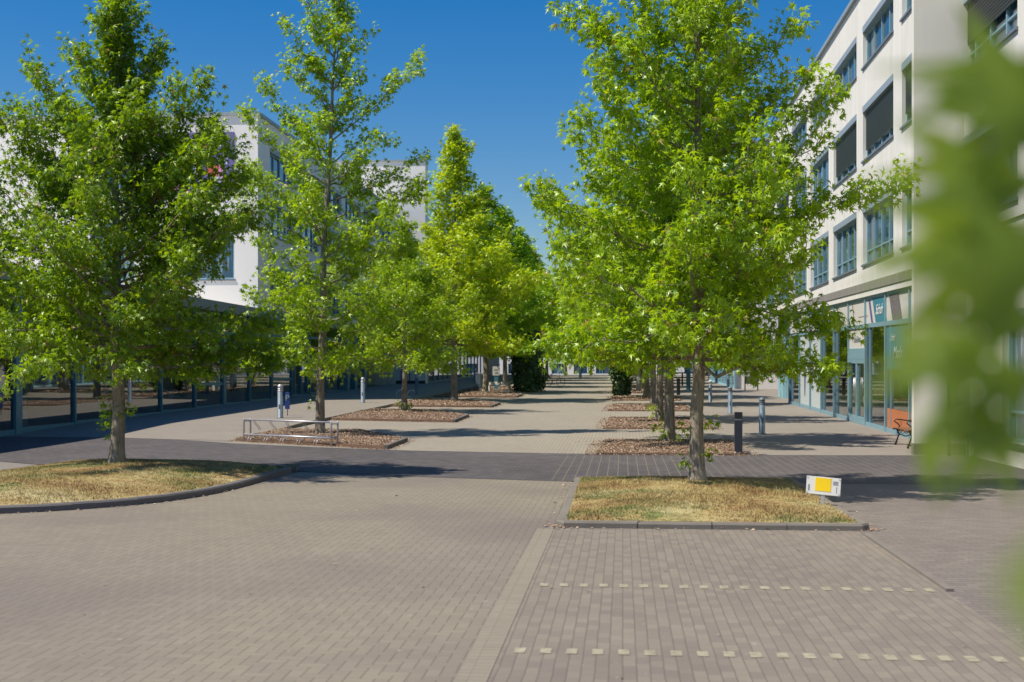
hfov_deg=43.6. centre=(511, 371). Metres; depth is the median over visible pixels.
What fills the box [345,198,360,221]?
window
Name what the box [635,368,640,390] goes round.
grey pillar
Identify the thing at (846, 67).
window
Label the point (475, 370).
light bollard
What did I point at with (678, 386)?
short post
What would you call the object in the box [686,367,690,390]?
teal post
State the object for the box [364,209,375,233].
window
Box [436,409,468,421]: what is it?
kerb
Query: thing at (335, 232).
window
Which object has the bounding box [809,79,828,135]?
window
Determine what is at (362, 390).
light bollard
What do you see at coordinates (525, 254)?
sweetgum tree
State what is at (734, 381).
office building
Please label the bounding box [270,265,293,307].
window
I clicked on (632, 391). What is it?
bark mulch
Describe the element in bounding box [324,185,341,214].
window
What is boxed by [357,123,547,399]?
sweetgum tree
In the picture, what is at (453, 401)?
bark mulch
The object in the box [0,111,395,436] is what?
office building
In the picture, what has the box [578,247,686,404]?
sweetgum tree
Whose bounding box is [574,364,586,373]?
window
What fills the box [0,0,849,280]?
sky
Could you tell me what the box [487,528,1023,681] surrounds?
parking bay
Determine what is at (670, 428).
sweetgum tree
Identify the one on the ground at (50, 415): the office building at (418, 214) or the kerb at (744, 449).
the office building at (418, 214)
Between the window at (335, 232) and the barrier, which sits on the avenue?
the barrier
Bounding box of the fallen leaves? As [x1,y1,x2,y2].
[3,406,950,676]
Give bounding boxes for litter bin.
[475,373,481,388]
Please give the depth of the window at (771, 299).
71.77 m
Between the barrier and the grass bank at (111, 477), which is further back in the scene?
the barrier
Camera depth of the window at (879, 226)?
41.52 m
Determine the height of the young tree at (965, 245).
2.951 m
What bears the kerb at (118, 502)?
on the plaza
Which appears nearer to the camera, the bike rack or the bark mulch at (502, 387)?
the bike rack
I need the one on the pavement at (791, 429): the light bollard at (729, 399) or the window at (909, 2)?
the light bollard at (729, 399)
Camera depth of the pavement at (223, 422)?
47.88 m
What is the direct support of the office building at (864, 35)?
on the ground at (50, 415)
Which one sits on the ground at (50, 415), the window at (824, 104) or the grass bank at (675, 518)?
the grass bank at (675, 518)
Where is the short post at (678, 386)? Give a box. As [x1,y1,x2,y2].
[676,378,679,394]
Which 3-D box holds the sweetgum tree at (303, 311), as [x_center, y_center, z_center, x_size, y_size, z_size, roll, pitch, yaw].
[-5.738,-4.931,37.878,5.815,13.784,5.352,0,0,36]
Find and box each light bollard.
[277,384,283,417]
[360,377,365,402]
[415,373,417,393]
[474,368,476,382]
[708,380,711,401]
[727,386,732,413]
[758,397,765,433]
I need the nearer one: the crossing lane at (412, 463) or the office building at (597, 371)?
the crossing lane at (412, 463)
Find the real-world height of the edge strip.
0.030 m
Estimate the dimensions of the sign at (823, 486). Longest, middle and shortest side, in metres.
0.486 x 0.432 x 0.056 m
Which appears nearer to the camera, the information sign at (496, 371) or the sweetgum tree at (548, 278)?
the information sign at (496, 371)
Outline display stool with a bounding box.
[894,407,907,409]
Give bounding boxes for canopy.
[567,325,581,378]
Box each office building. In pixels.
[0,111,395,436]
[332,159,498,383]
[499,283,691,374]
[692,140,777,388]
[761,0,1023,468]
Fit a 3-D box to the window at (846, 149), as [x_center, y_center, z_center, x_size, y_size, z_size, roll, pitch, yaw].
[12.294,-7.989,46.920,0.330,1.918,4.990,0,0,5]
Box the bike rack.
[243,418,338,446]
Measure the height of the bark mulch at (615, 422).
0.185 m
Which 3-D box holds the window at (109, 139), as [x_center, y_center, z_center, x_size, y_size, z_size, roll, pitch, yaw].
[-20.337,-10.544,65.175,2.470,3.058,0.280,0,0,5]
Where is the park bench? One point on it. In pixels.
(906, 429)
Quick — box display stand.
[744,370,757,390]
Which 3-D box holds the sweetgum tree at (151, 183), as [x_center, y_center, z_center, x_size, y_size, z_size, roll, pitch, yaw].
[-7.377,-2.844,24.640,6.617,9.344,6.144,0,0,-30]
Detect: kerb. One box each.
[0,465,298,513]
[360,429,407,448]
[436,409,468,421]
[476,400,499,407]
[556,477,868,530]
[617,439,750,454]
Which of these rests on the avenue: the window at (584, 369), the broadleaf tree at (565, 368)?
the broadleaf tree at (565, 368)
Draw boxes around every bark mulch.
[225,428,411,449]
[330,408,471,421]
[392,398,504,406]
[435,391,524,397]
[466,385,522,390]
[584,438,756,455]
[595,416,722,428]
[601,403,690,410]
[606,395,682,400]
[608,389,663,392]
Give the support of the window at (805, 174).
in the office building at (864, 35)
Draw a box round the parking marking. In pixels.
[513,583,1023,661]
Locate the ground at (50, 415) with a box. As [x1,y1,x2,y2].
[0,385,806,530]
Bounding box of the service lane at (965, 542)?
[802,483,1023,643]
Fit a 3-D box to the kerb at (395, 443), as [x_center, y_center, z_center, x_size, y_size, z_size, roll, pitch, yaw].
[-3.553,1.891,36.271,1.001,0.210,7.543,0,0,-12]
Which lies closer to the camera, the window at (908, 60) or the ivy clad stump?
the window at (908, 60)
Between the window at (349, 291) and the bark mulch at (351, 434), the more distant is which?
the window at (349, 291)
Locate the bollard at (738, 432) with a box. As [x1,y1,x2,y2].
[734,412,741,453]
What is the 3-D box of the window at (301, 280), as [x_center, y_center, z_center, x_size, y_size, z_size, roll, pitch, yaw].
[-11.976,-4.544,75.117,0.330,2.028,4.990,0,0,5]
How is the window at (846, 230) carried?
in the office building at (864, 35)
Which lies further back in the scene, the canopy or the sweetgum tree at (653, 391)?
the canopy
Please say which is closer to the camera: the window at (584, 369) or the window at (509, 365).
the window at (584, 369)
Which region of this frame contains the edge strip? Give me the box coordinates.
[863,533,953,591]
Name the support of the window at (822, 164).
in the office building at (864, 35)
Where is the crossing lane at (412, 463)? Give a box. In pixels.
[0,436,1023,484]
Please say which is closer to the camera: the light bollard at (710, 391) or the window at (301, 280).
the light bollard at (710, 391)
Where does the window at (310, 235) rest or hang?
in the office building at (245, 260)
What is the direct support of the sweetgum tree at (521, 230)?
on the avenue
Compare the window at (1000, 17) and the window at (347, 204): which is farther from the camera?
the window at (347, 204)
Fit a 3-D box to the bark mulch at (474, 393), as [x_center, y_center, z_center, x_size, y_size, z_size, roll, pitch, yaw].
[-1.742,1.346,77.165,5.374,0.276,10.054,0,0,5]
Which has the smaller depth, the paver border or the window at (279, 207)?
the paver border
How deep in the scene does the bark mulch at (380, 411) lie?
49.44 m
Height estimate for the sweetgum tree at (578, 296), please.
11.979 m
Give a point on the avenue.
(528, 422)
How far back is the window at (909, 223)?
37.18 m
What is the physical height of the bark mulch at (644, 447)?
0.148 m
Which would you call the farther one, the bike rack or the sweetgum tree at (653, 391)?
the sweetgum tree at (653, 391)
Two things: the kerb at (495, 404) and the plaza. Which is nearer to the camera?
the plaza
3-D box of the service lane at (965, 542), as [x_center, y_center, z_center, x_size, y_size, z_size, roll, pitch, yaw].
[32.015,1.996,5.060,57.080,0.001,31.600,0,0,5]
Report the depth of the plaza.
12.22 m
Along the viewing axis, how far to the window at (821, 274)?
52.95 m
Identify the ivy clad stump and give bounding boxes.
[607,362,635,395]
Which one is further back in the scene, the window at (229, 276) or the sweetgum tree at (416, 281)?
the window at (229, 276)
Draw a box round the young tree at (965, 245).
[843,0,1023,623]
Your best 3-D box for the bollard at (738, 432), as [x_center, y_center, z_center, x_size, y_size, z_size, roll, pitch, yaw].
[5.398,1.485,30.533,0.240,1.030,0.222,0,0,5]
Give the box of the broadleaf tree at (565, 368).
[555,268,588,375]
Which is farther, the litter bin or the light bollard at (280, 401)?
the litter bin
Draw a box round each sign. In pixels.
[493,366,499,389]
[806,476,840,503]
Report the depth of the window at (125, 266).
65.23 m
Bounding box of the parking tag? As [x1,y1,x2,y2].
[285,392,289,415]
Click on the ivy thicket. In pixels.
(523, 372)
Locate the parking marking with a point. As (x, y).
(759, 654)
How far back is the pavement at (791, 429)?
41.08 m
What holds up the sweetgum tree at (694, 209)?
on the grass bank at (675, 518)
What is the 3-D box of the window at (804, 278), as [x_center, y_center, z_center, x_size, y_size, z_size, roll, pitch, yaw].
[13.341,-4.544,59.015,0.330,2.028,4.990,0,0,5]
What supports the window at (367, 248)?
in the office building at (245, 260)
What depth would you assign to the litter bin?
86.87 m
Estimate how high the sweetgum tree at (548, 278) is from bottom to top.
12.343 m
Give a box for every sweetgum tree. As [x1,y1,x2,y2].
[0,0,298,462]
[231,0,434,432]
[331,214,486,410]
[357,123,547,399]
[416,182,573,390]
[462,226,581,359]
[492,205,561,385]
[510,243,576,361]
[512,275,565,375]
[517,0,923,480]
[533,65,797,441]
[540,262,560,357]
[548,151,774,418]
[555,230,679,396]
[568,290,642,390]
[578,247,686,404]
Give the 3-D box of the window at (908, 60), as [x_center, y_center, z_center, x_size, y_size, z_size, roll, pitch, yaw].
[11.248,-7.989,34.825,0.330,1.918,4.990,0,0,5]
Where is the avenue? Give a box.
[228,374,723,453]
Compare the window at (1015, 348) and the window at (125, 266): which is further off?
the window at (125, 266)
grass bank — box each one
[0,460,294,504]
[568,478,855,522]
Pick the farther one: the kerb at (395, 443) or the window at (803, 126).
the window at (803, 126)
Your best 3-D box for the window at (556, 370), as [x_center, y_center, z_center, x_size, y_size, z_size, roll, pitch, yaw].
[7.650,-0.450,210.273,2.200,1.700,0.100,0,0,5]
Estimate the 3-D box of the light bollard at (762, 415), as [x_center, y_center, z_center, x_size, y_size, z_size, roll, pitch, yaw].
[7.564,1.337,38.718,0.250,1.120,0.250,0,0,5]
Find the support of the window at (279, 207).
in the office building at (245, 260)
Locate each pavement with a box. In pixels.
[10,374,542,440]
[656,375,912,454]
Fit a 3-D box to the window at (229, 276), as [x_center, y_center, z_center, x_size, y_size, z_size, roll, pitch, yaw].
[-15.254,-6.110,64.735,2.637,3.058,0.280,0,0,5]
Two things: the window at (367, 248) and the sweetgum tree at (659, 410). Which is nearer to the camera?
the sweetgum tree at (659, 410)
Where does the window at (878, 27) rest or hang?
in the office building at (864, 35)
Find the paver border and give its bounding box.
[454,528,552,681]
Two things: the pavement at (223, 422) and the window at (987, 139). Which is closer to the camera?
the window at (987, 139)
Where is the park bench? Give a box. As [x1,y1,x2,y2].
[893,419,911,448]
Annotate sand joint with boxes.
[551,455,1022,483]
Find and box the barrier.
[488,382,511,390]
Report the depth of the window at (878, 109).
40.84 m
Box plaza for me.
[0,475,569,681]
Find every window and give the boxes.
[90,221,135,280]
[97,139,129,193]
[189,222,234,280]
[270,148,292,187]
[270,203,293,244]
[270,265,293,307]
[299,170,319,202]
[299,218,320,254]
[299,278,319,312]
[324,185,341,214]
[326,285,340,315]
[327,229,341,262]
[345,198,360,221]
[345,289,360,319]
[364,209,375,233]
[365,248,374,273]
[380,222,389,241]
[508,364,511,373]
[552,363,563,373]
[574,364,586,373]
[596,366,608,373]
[765,286,773,308]
[777,192,788,216]
[791,115,806,157]
[792,170,806,208]
[793,247,806,295]
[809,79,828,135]
[809,231,828,289]
[810,145,828,199]
[832,36,856,107]
[832,114,856,188]
[832,212,856,279]
[861,0,893,70]
[861,74,893,163]
[861,191,892,266]
[899,0,911,21]
[899,53,911,129]
[899,183,911,248]
[963,0,1017,53]
[980,133,1017,158]
[1008,336,1023,430]
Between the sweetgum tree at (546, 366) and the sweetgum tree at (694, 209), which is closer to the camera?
the sweetgum tree at (694, 209)
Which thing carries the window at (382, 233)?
in the office building at (245, 260)
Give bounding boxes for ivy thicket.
[508,328,550,391]
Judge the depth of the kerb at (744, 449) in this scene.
34.71 m
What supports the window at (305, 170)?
in the office building at (245, 260)
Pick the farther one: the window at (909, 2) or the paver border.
the window at (909, 2)

